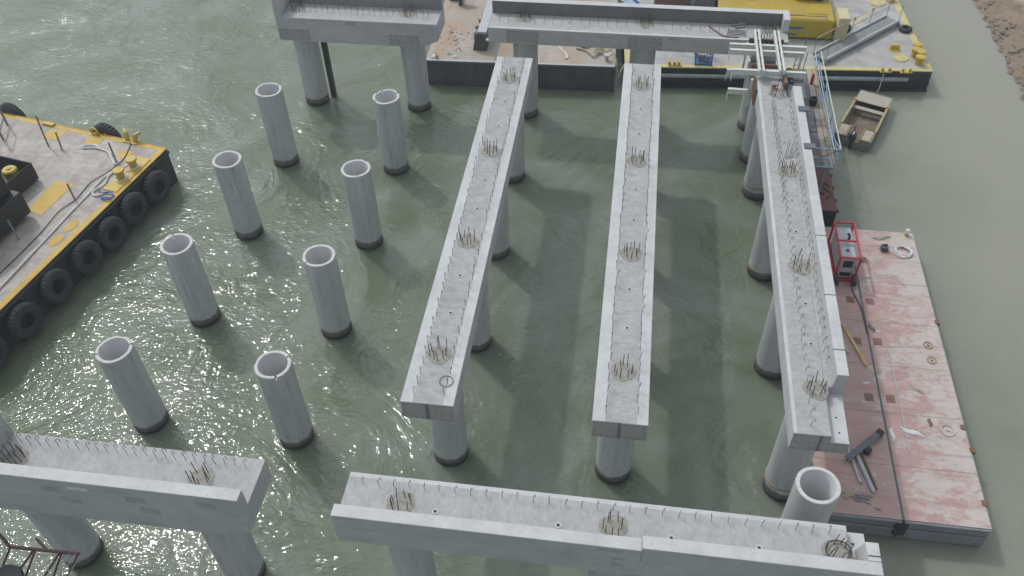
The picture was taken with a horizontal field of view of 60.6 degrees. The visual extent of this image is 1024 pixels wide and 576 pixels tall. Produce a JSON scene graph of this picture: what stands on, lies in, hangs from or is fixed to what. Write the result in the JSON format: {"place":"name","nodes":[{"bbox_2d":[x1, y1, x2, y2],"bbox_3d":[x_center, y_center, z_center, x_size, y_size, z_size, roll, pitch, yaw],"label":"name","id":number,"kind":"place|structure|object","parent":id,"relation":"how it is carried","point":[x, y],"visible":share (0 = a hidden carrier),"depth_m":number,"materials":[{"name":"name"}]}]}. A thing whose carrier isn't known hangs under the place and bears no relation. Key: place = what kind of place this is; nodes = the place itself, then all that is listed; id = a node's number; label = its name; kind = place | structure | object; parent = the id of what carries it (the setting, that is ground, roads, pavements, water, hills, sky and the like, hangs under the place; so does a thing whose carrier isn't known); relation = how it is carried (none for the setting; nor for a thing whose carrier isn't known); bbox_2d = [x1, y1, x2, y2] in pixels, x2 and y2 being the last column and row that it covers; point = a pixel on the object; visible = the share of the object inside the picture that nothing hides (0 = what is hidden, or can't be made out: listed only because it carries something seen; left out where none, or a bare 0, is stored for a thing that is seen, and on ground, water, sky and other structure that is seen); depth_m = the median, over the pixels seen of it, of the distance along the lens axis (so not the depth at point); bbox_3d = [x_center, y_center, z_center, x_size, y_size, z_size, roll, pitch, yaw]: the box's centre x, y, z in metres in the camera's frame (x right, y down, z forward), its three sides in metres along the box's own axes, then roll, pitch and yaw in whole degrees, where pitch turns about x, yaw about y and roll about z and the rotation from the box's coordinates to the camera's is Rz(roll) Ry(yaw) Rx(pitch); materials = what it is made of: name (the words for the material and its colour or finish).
{"place":"outdoors","nodes":[
{"label":"outdoors","id":0,"kind":"place"},
{"bbox_2d":[0,533,81,575],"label":"lattice boom","id":1,"kind":"object","parent":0,"point":[10,570],"visible":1,"depth_m":26.65,"materials":[{"name":"red paint"}]},
{"bbox_2d":[0,0,1023,575],"bbox_3d":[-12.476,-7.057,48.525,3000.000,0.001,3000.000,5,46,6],"label":"water","id":2,"kind":"structure","parent":0,"point":[936,168],"depth_m":41.45,"materials":[{"name":"liquid"}]},
{"bbox_2d":[24,511,103,568],"bbox_3d":[-15.750,8.560,31.049,1.370,6.200,1.370,5,46,6],"label":"concrete pile","id":3,"kind":"object","parent":2,"relation":"in","point":[67,533],"visible":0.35,"depth_m":30.58,"materials":[{"name":"concrete"}]},
{"bbox_2d":[0,414,271,534],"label":"cap beam","id":4,"kind":"structure","parent":3,"relation":"on","point":[171,489],"depth_m":27.30,"materials":[{"name":"concrete"}]},
{"bbox_2d":[0,112,177,352],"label":"deck barge","id":5,"kind":"object","parent":2,"relation":"on","point":[68,168],"visible":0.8,"depth_m":43.71,"materials":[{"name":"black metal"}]},
{"bbox_2d":[0,337,8,366],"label":"tyre fender","id":6,"kind":"object","parent":5,"relation":"attached to","point":[4,350],"visible":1,"depth_m":37.95,"materials":[{"name":"rubber"}]},
{"bbox_2d":[0,109,8,139],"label":"pipe frame","id":7,"kind":"object","parent":5,"relation":"on","point":[1,124],"visible":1,"depth_m":47.24,"materials":[{"name":"grey metal"}]},
{"bbox_2d":[0,102,25,116],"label":"tyre fender","id":8,"kind":"object","parent":5,"relation":"attached to","point":[8,108],"visible":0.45,"depth_m":48.51,"materials":[{"name":"rubber"}]},
{"bbox_2d":[0,156,38,238],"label":"black machine","id":9,"kind":"object","parent":5,"relation":"on","point":[15,210],"visible":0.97,"depth_m":41.60,"materials":[{"name":"paint"}]},
{"bbox_2d":[1,165,17,181],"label":"yellow drum","id":10,"kind":"object","parent":9,"relation":"in","point":[8,172],"visible":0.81,"depth_m":43.30,"materials":[{"name":"paint"}]},
{"bbox_2d":[7,301,43,338],"bbox_3d":[-21.662,1.436,39.051,0.397,1.700,1.700,11,46,21],"label":"tyre fender","id":11,"kind":"object","parent":5,"relation":"attached to","point":[16,314],"visible":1,"depth_m":38.84,"materials":[{"name":"rubber"}]},
{"bbox_2d":[40,268,72,303],"bbox_3d":[-20.958,-0.089,40.357,0.402,1.659,1.659,4,45,20],"label":"tyre fender","id":12,"kind":"object","parent":5,"relation":"attached to","point":[49,295],"visible":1,"depth_m":40.15,"materials":[{"name":"rubber"}]},
{"bbox_2d":[0,142,130,272],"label":"deck line","id":13,"kind":"object","parent":5,"relation":"on","point":[65,206],"visible":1,"depth_m":42.70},
{"bbox_2d":[0,161,140,287],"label":"mooring rope","id":14,"kind":"object","parent":5,"relation":"on","point":[93,189],"visible":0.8,"depth_m":42.98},
{"bbox_2d":[70,240,102,273],"bbox_3d":[-20.258,-1.475,41.777,0.438,1.654,1.654,8,45,23],"label":"tyre fender","id":15,"kind":"object","parent":5,"relation":"attached to","point":[80,248],"visible":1,"depth_m":41.54,"materials":[{"name":"rubber"}]},
{"bbox_2d":[81,144,115,164],"bbox_3d":[-21.420,-7.046,45.771,2.846,0.122,0.612,25,51,24],"label":"mooring rope","id":16,"kind":"object","parent":5,"relation":"on","point":[99,148],"visible":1,"depth_m":46.06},
{"bbox_2d":[97,189,113,199],"bbox_3d":[-20.174,-4.623,43.316,1.173,0.094,0.593,20,49,20],"label":"blue rope","id":17,"kind":"object","parent":5,"relation":"on","point":[103,197],"visible":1,"depth_m":43.17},
{"bbox_2d":[92,122,121,137],"bbox_3d":[-21.877,-8.177,47.474,1.699,1.699,0.450,13,47,14],"label":"tyre fender","id":18,"kind":"object","parent":5,"relation":"attached to","point":[105,128],"visible":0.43,"depth_m":46.91,"materials":[{"name":"rubber"}]},
{"bbox_2d":[96,216,126,250],"bbox_3d":[-19.643,-2.683,43.031,0.432,1.698,1.698,12,47,19],"label":"tyre fender","id":19,"kind":"object","parent":5,"relation":"attached to","point":[103,229],"visible":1,"depth_m":42.78,"materials":[{"name":"rubber"}]},
{"bbox_2d":[120,192,147,224],"bbox_3d":[-19.029,-4.026,44.160,0.446,1.646,1.646,9,46,19],"label":"tyre fender","id":20,"kind":"object","parent":5,"relation":"attached to","point":[128,201],"visible":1,"depth_m":43.90,"materials":[{"name":"rubber"}]},
{"bbox_2d":[143,170,170,202],"bbox_3d":[-18.400,-5.266,45.442,0.450,1.699,1.699,10,47,19],"label":"tyre fender","id":21,"kind":"object","parent":5,"relation":"attached to","point":[151,179],"visible":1,"depth_m":45.17,"materials":[{"name":"rubber"}]},
{"bbox_2d":[95,336,168,433],"bbox_3d":[-14.938,4.414,35.183,1.370,6.076,1.370,5,46,6],"label":"hollow pile","id":22,"kind":"object","parent":2,"relation":"in","point":[121,364],"visible":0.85,"depth_m":33.91,"materials":[{"name":"concrete"}]},
{"bbox_2d":[160,233,220,327],"bbox_3d":[-14.132,0.246,39.251,1.370,6.075,1.370,5,46,6],"label":"hollow pile","id":23,"kind":"object","parent":2,"relation":"in","point":[180,254],"visible":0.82,"depth_m":37.98,"materials":[{"name":"concrete"}]},
{"bbox_2d":[201,532,265,575],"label":"concrete pile","id":24,"kind":"object","parent":2,"relation":"in","point":[237,554],"visible":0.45,"depth_m":29.60,"materials":[{"name":"concrete"}]},
{"bbox_2d":[212,151,262,240],"bbox_3d":[-13.324,-3.930,43.326,1.370,6.075,1.370,5,46,6],"label":"hollow pile","id":25,"kind":"object","parent":2,"relation":"in","point":[232,178],"visible":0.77,"depth_m":42.07,"materials":[{"name":"concrete"}]},
{"bbox_2d":[255,83,298,167],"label":"hollow pile","id":26,"kind":"object","parent":2,"relation":"in","point":[275,118],"visible":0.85,"depth_m":46.20,"materials":[{"name":"concrete"}]},
{"bbox_2d":[254,350,313,449],"bbox_3d":[-8.758,4.925,34.482,1.370,6.076,1.370,5,46,6],"label":"hollow pile","id":27,"kind":"object","parent":2,"relation":"in","point":[275,373],"visible":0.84,"depth_m":33.19,"materials":[{"name":"concrete"}]},
{"bbox_2d":[293,41,328,105],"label":"concrete pile","id":28,"kind":"object","parent":2,"relation":"in","point":[309,61],"visible":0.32,"depth_m":50.73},
{"bbox_2d":[271,0,444,46],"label":"cap beam","id":29,"kind":"structure","parent":28,"relation":"on","point":[413,23],"depth_m":47.70,"materials":[{"name":"concrete"}]},
{"bbox_2d":[302,245,351,339],"bbox_3d":[-7.952,0.758,38.551,1.370,6.073,1.370,5,46,6],"label":"hollow pile","id":30,"kind":"object","parent":2,"relation":"in","point":[320,263],"visible":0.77,"depth_m":37.26,"materials":[{"name":"concrete"}]},
{"bbox_2d":[321,42,336,96],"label":"steel pile","id":31,"kind":"object","parent":2,"relation":"in","point":[328,66],"visible":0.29,"depth_m":51.55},
{"bbox_2d":[341,159,382,249],"bbox_3d":[-7.145,-3.418,42.626,1.370,6.074,1.370,5,46,6],"label":"hollow pile","id":32,"kind":"object","parent":2,"relation":"in","point":[357,177],"visible":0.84,"depth_m":41.35,"materials":[{"name":"concrete"}]},
{"bbox_2d":[373,89,408,175],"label":"hollow pile","id":33,"kind":"object","parent":2,"relation":"in","point":[389,117],"visible":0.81,"depth_m":45.48,"materials":[{"name":"concrete"}]},
{"bbox_2d":[388,546,436,575],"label":"concrete pile","id":34,"kind":"object","parent":2,"relation":"in","point":[410,562],"visible":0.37,"depth_m":28.00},
{"bbox_2d":[400,46,430,112],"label":"concrete pile","id":35,"kind":"object","parent":2,"relation":"in","point":[414,63],"visible":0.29,"depth_m":50.01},
{"bbox_2d":[429,390,468,466],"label":"concrete pile","id":36,"kind":"object","parent":2,"relation":"in","point":[450,443],"visible":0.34,"depth_m":33.32,"materials":[{"name":"concrete"}]},
{"bbox_2d":[471,277,490,352],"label":"concrete pile","id":37,"kind":"object","parent":2,"relation":"in","point":[482,340],"visible":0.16,"depth_m":37.60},
{"bbox_2d":[491,188,509,260],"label":"concrete pile","id":38,"kind":"object","parent":2,"relation":"in","point":[501,250],"visible":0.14,"depth_m":41.69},
{"bbox_2d":[508,116,524,183],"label":"concrete pile","id":39,"kind":"object","parent":2,"relation":"in","point":[517,174],"visible":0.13,"depth_m":45.80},
{"bbox_2d":[400,55,532,421],"bbox_3d":[-1.338,-3.812,36.733,1.820,1.506,21.862,5,46,6],"label":"concrete girder","id":40,"kind":"object","parent":39,"relation":"on","point":[444,343],"visible":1,"depth_m":34.08,"materials":[{"name":"grey concrete"}]},
{"bbox_2d":[426,0,617,90],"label":"flat barge","id":41,"kind":"object","parent":2,"relation":"on","point":[577,69],"visible":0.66,"depth_m":52.70,"materials":[{"name":"grey metal"}]},
{"bbox_2d":[435,25,471,54],"bbox_3d":[-3.425,-15.220,53.899,2.157,0.129,3.505,5,46,6],"label":"debris","id":42,"kind":"object","parent":41,"relation":"on","point":[450,31],"visible":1,"depth_m":53.92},
{"bbox_2d":[473,0,492,50],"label":"steel beam","id":43,"kind":"structure","parent":41,"relation":"on","point":[481,41],"depth_m":52.82,"materials":[{"name":"grey metal"}]},
{"bbox_2d":[558,46,567,58],"bbox_3d":[3.081,-14.183,52.657,0.286,0.109,1.608,-11,46,-9],"label":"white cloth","id":44,"kind":"object","parent":41,"relation":"on","point":[564,52],"visible":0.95,"depth_m":52.55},
{"bbox_2d":[576,47,623,78],"bbox_3d":[5.394,-13.672,52.412,1.133,1.092,3.381,-34,53,-27],"label":"rope coil","id":45,"kind":"object","parent":41,"relation":"on","point":[596,50],"visible":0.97,"depth_m":52.20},
{"bbox_2d":[513,44,537,118],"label":"concrete pile","id":46,"kind":"object","parent":2,"relation":"in","point":[527,51],"visible":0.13,"depth_m":49.01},
{"bbox_2d":[488,0,790,56],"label":"cap beam","id":47,"kind":"structure","parent":46,"relation":"on","point":[654,27],"depth_m":46.07,"materials":[{"name":"concrete"}]},
{"bbox_2d":[708,26,738,37],"bbox_3d":[10.824,-13.184,45.310,1.841,0.107,0.476,32,55,29],"label":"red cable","id":48,"kind":"object","parent":47,"relation":"on","point":[721,34],"visible":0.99,"depth_m":45.08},
{"bbox_2d":[727,29,745,36],"bbox_3d":[11.604,-13.198,45.345,1.001,0.025,0.635,5,46,6],"label":"bar mat","id":49,"kind":"object","parent":47,"relation":"on","point":[736,32],"visible":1,"depth_m":45.34,"materials":[{"name":"grey metal"}]},
{"bbox_2d":[731,22,745,28],"bbox_3d":[11.820,-13.725,45.758,0.714,0.160,0.408,-7,46,-5],"label":"timber scrap","id":50,"kind":"object","parent":47,"relation":"on","point":[740,24],"visible":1,"depth_m":45.76,"materials":[{"name":"grey wood"}]},
{"bbox_2d":[586,569,629,575],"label":"concrete pile","id":51,"kind":"object","parent":2,"relation":"in","point":[595,573],"visible":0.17,"depth_m":26.62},
{"bbox_2d":[595,436,634,483],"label":"concrete pile","id":52,"kind":"object","parent":2,"relation":"in","point":[614,456],"visible":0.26,"depth_m":32.70,"materials":[{"name":"concrete"}]},
{"bbox_2d":[629,49,655,64],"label":"concrete pile","id":53,"kind":"object","parent":2,"relation":"in","point":[642,56],"depth_m":47.04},
{"bbox_2d":[742,122,763,200],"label":"concrete pile","id":54,"kind":"object","parent":2,"relation":"in","point":[753,176],"visible":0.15,"depth_m":44.29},
{"bbox_2d":[744,176,762,189],"bbox_3d":[12.659,-5.539,45.100,1.456,0.170,1.455,5,46,6],"label":"rope","id":55,"kind":"object","parent":54,"relation":"attached to","point":[749,186],"visible":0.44,"depth_m":44.81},
{"bbox_2d":[755,76,849,453],"bbox_3d":[11.365,-2.871,35.383,1.817,1.534,21.582,5,46,6],"label":"concrete girder","id":56,"kind":"object","parent":54,"relation":"on","point":[814,367],"visible":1,"depth_m":32.54,"materials":[{"name":"grey concrete"}]},
{"bbox_2d":[725,29,806,106],"bbox_3d":[12.556,-10.557,43.295,3.822,2.020,5.090,5,46,6],"label":"formwork frame","id":57,"kind":"object","parent":56,"relation":"attached to","point":[759,50],"visible":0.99,"depth_m":42.98,"materials":[{"name":"white metal"}]},
{"bbox_2d":[798,106,809,111],"bbox_3d":[13.074,-8.033,39.282,0.480,0.056,0.360,5,46,6],"label":"clamp plate","id":58,"kind":"object","parent":56,"relation":"on","point":[804,108],"visible":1,"depth_m":39.24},
{"bbox_2d":[804,143,815,148],"bbox_3d":[12.690,-6.048,37.345,0.480,0.056,0.360,5,46,6],"label":"clamp plate","id":59,"kind":"object","parent":56,"relation":"on","point":[809,145],"visible":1,"depth_m":37.29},
{"bbox_2d":[737,56,776,130],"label":"concrete pile","id":60,"kind":"object","parent":2,"relation":"in","point":[742,118],"visible":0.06,"depth_m":48.45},
{"bbox_2d":[740,69,777,163],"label":"concrete pile","id":61,"kind":"object","parent":2,"relation":"in","point":[751,121],"visible":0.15,"depth_m":46.19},
{"bbox_2d":[747,201,771,281],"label":"concrete pile","id":62,"kind":"object","parent":2,"relation":"in","point":[759,261],"visible":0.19,"depth_m":40.15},
{"bbox_2d":[748,258,770,274],"bbox_3d":[11.852,-1.164,41.171,1.455,0.190,1.454,5,46,6],"label":"rope","id":63,"kind":"object","parent":62,"relation":"attached to","point":[758,272],"visible":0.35,"depth_m":40.78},
{"bbox_2d":[754,294,781,379],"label":"concrete pile","id":64,"kind":"object","parent":2,"relation":"in","point":[767,364],"visible":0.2,"depth_m":36.11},
{"bbox_2d":[622,0,932,91],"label":"deck barge","id":65,"kind":"object","parent":2,"relation":"on","point":[896,56],"visible":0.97,"depth_m":52.13,"materials":[{"name":"black metal"}]},
{"bbox_2d":[618,0,638,3],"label":"blue ramp","id":66,"kind":"structure","parent":65,"relation":"on","point":[629,1],"depth_m":56.95,"materials":[{"name":"metal"}]},
{"bbox_2d":[654,0,690,5],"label":"crawler track","id":67,"kind":"structure","parent":65,"relation":"on","point":[675,2],"depth_m":56.20,"materials":[{"name":"brown metal"}]},
{"bbox_2d":[668,60,680,66],"bbox_3d":[9.630,-13.291,51.921,0.800,0.280,0.240,5,46,6],"label":"loose cleat","id":68,"kind":"object","parent":65,"relation":"on","point":[674,64],"visible":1,"depth_m":51.89,"materials":[{"name":"yellow paint"}]},
{"bbox_2d":[691,0,714,6],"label":"dark cabin","id":69,"kind":"object","parent":65,"relation":"on","point":[706,3],"visible":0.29,"depth_m":54.70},
{"bbox_2d":[694,53,713,65],"bbox_3d":[10.845,-14.080,52.081,2.120,1.101,1.442,5,46,6],"label":"work basket","id":70,"kind":"object","parent":65,"relation":"on","point":[703,59],"visible":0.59,"depth_m":51.93,"materials":[{"name":"blue metal"}]},
{"bbox_2d":[715,0,835,39],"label":"yellow crane","id":71,"kind":"object","parent":65,"relation":"on","point":[817,17],"visible":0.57,"depth_m":53.57,"materials":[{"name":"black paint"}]},
{"bbox_2d":[832,7,850,40],"bbox_3d":[19.906,-15.890,53.148,0.650,1.700,1.400,5,46,6],"label":"cream tank","id":72,"kind":"object","parent":65,"relation":"on","point":[842,16],"visible":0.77,"depth_m":52.60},
{"bbox_2d":[812,0,903,64],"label":"gangway","id":73,"kind":"object","parent":65,"relation":"on","point":[854,38],"visible":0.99,"depth_m":53.18,"materials":[{"name":"grey metal"}]},
{"bbox_2d":[899,25,911,32],"bbox_3d":[24.291,-15.996,54.121,0.790,0.231,0.790,-12,46,-10],"label":"tyre fender","id":74,"kind":"object","parent":65,"relation":"on","point":[905,28],"visible":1,"depth_m":54.00,"materials":[{"name":"rubber"}]},
{"bbox_2d":[762,416,814,502],"bbox_3d":[10.208,6.277,32.109,1.370,6.700,1.370,5,46,6],"label":"concrete pile","id":75,"kind":"object","parent":2,"relation":"in","point":[786,464],"visible":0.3,"depth_m":31.57,"materials":[{"name":"concrete"}]},
{"bbox_2d":[765,465,790,491],"bbox_3d":[10.232,7.000,32.844,1.455,0.218,1.454,5,46,6],"label":"rope","id":76,"kind":"object","parent":75,"relation":"attached to","point":[774,486],"visible":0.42,"depth_m":32.54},
{"bbox_2d":[781,467,840,522],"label":"hollow pile","id":77,"kind":"object","parent":2,"relation":"in","point":[815,493],"visible":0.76,"depth_m":27.52,"materials":[{"name":"concrete"}]},
{"bbox_2d":[812,107,838,225],"bbox_3d":[15.482,-6.693,46.935,2.590,1.480,9.450,5,46,6],"label":"red pontoon","id":78,"kind":"object","parent":2,"relation":"on","point":[830,210],"visible":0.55,"depth_m":43.69,"materials":[{"name":"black metal"}]},
{"bbox_2d":[793,51,841,194],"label":"scaffold walkway","id":79,"kind":"structure","parent":78,"relation":"on","point":[822,135],"depth_m":43.99,"materials":[{"name":"blue metal"}]},
{"bbox_2d":[792,28,809,70],"bbox_3d":[14.837,-11.713,45.108,0.607,3.552,0.248,23,51,23],"label":"ladder frame","id":80,"kind":"object","parent":79,"relation":"on","point":[806,56],"visible":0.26,"depth_m":44.94,"materials":[{"name":"grey metal"}]},
{"bbox_2d":[809,96,817,105],"bbox_3d":[15.577,-9.708,45.309,0.350,0.480,0.400,5,46,6],"label":"tool box","id":81,"kind":"object","parent":79,"relation":"on","point":[813,100],"visible":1,"depth_m":45.17,"materials":[{"name":"black paint"}]},
{"bbox_2d":[816,172,830,198],"bbox_3d":[15.720,-5.190,44.386,0.701,0.040,2.075,5,46,6],"label":"debris","id":82,"kind":"object","parent":78,"relation":"on","point":[824,188],"visible":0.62,"depth_m":44.21,"materials":[{"name":"black paint"}]},
{"bbox_2d":[833,89,892,151],"bbox_3d":[19.703,-9.295,49.313,2.020,1.540,5.238,23,50,22],"label":"work boat","id":83,"kind":"object","parent":2,"relation":"on","point":[861,121],"visible":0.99,"depth_m":49.57,"materials":[{"name":"metal"}]},
{"bbox_2d":[810,227,992,545],"bbox_3d":[15.025,3.309,36.930,6.050,1.760,15.700,5,46,6],"label":"sectional barge","id":84,"kind":"object","parent":2,"relation":"on","point":[929,486],"visible":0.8,"depth_m":34.11,"materials":[{"name":"red metal"}]},
{"bbox_2d":[827,221,861,285],"bbox_3d":[14.980,-1.544,39.450,1.050,1.566,2.835,5,46,6],"label":"generator","id":85,"kind":"object","parent":84,"relation":"on","point":[842,255],"visible":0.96,"depth_m":39.17,"materials":[{"name":"red paint"}]},
{"bbox_2d":[847,447,861,483],"bbox_3d":[12.707,6.540,32.605,0.110,0.110,1.624,-2,46,0],"label":"steel pipe","id":86,"kind":"object","parent":84,"relation":"on","point":[856,470],"visible":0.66,"depth_m":32.39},
{"bbox_2d":[844,428,884,460],"bbox_3d":[13.270,5.932,33.037,2.045,0.220,0.252,-28,51,-24],"label":"steel channel","id":87,"kind":"object","parent":86,"relation":"on","point":[864,444],"visible":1,"depth_m":32.98,"materials":[{"name":"black paint"}]},
{"bbox_2d":[841,323,867,365],"bbox_3d":[14.310,2.354,36.657,0.120,0.090,2.316,-7,46,-5],"label":"timber plank","id":88,"kind":"object","parent":84,"relation":"on","point":[855,346],"visible":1,"depth_m":36.59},
{"bbox_2d":[850,284,867,333],"bbox_3d":[15.129,0.880,38.114,0.157,0.082,2.921,0,46,2],"label":"power cable","id":89,"kind":"object","parent":84,"relation":"on","point":[860,308],"visible":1,"depth_m":38.07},
{"bbox_2d":[841,491,880,509],"bbox_3d":[12.554,7.548,31.655,1.557,0.183,0.518,17,48,17],"label":"debris","id":90,"kind":"object","parent":84,"relation":"on","point":[858,499],"visible":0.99,"depth_m":31.63,"materials":[{"name":"grey wood"}]},
{"bbox_2d":[863,446,871,455],"bbox_3d":[13.342,6.114,32.911,0.300,0.240,0.300,5,46,6],"label":"black pot","id":91,"kind":"object","parent":84,"relation":"on","point":[867,451],"visible":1,"depth_m":32.83,"materials":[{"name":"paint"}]},
{"bbox_2d":[861,453,877,489],"bbox_3d":[13.188,6.763,32.378,0.100,0.100,1.534,-4,46,-2],"label":"steel pipe","id":92,"kind":"object","parent":84,"relation":"on","point":[869,471],"visible":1,"depth_m":32.32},
{"bbox_2d":[873,235,890,239],"bbox_3d":[17.404,-2.390,41.235,0.923,0.088,0.268,-10,46,-8],"label":"rag","id":93,"kind":"object","parent":84,"relation":"on","point":[881,237],"visible":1,"depth_m":41.20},
{"bbox_2d":[880,244,888,251],"bbox_3d":[17.243,-1.880,40.554,0.300,0.360,0.280,5,46,6],"label":"tool box","id":94,"kind":"object","parent":84,"relation":"on","point":[884,247],"visible":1,"depth_m":40.48,"materials":[{"name":"grey metal"}]},
{"bbox_2d":[889,427,894,440],"bbox_3d":[14.542,5.574,33.526,0.172,0.056,0.711,0,46,1],"label":"rag","id":95,"kind":"object","parent":84,"relation":"on","point":[892,434],"visible":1,"depth_m":33.51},
{"bbox_2d":[887,347,909,451],"bbox_3d":[15.312,4.324,34.733,0.090,0.043,5.201,5,46,6],"label":"steel rod","id":96,"kind":"object","parent":84,"relation":"on","point":[899,399],"visible":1,"depth_m":34.60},
{"bbox_2d":[894,245,912,257],"bbox_3d":[18.098,-1.691,40.475,0.821,0.151,0.842,5,46,6],"label":"rope coil","id":97,"kind":"object","parent":84,"relation":"on","point":[897,253],"visible":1,"depth_m":40.39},
{"bbox_2d":[904,229,910,236],"bbox_3d":[18.590,-2.611,41.215,0.240,0.380,0.240,5,46,6],"label":"lamp float","id":98,"kind":"object","parent":84,"relation":"on","point":[907,232],"visible":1,"depth_m":41.15,"materials":[{"name":"yellow paint"}]},
{"bbox_2d":[900,427,925,437],"bbox_3d":[15.329,5.512,33.548,1.033,0.077,0.236,15,48,16],"label":"rag","id":99,"kind":"object","parent":84,"relation":"on","point":[914,432],"visible":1,"depth_m":33.52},
{"bbox_2d":[911,384,923,393],"bbox_3d":[16.172,4.035,34.977,0.638,0.070,0.214,33,55,30],"label":"rag","id":100,"kind":"object","parent":84,"relation":"on","point":[916,389],"visible":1,"depth_m":34.95,"materials":[{"name":"beige fabric"}]},
{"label":"concrete pile","id":101,"kind":"object","parent":2,"relation":"in","visible":0},
{"bbox_2d":[591,62,660,440],"bbox_3d":[5.000,-3.288,36.015,1.820,1.507,21.862,5,46,6],"label":"concrete girder","id":102,"kind":"object","parent":101,"relation":"on","point":[621,398],"visible":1,"depth_m":33.26,"materials":[{"name":"grey concrete"}]},
{"bbox_2d":[715,193,743,258],"bbox_3d":[11.198,-3.072,43.574,0.879,0.421,5.055,17,48,18],"label":"rope","id":103,"kind":"object","parent":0,"point":[736,230],"visible":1,"depth_m":43.66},
{"bbox_2d":[810,73,814,84],"bbox_3d":[15.959,-11.111,46.541,0.180,0.650,0.180,5,46,6],"label":"fire extinguisher","id":104,"kind":"object","parent":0,"point":[812,78],"visible":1,"depth_m":46.48,"materials":[{"name":"red paint"}]},
{"bbox_2d":[852,447,875,492],"bbox_3d":[12.992,6.711,32.400,0.150,0.150,1.911,-6,46,-4],"label":"steel pipe","id":105,"kind":"object","parent":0,"point":[866,475],"visible":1,"depth_m":32.23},
{"bbox_2d":[975,0,1023,94],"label":"shore","id":106,"kind":"structure","parent":0,"point":[1011,9],"depth_m":56.35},
{"bbox_2d":[974,0,1023,99],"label":"rubble","id":107,"kind":"object","parent":106,"relation":"on","point":[1010,52],"visible":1,"depth_m":55.62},
{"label":"concrete pile","id":108,"kind":"object","parent":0,"visible":0},
{"bbox_2d":[330,472,883,575],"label":"cap beam","id":109,"kind":"structure","parent":108,"relation":"on","point":[631,538],"depth_m":25.59,"materials":[{"name":"concrete"}]},
{"bbox_2d":[825,540,851,558],"bbox_3d":[9.300,7.483,24.967,0.753,0.081,0.695,5,46,6],"label":"rebar ring","id":110,"kind":"object","parent":109,"relation":"on","point":[838,541],"visible":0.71,"depth_m":25.03,"materials":[{"name":"metal"}]}
]}

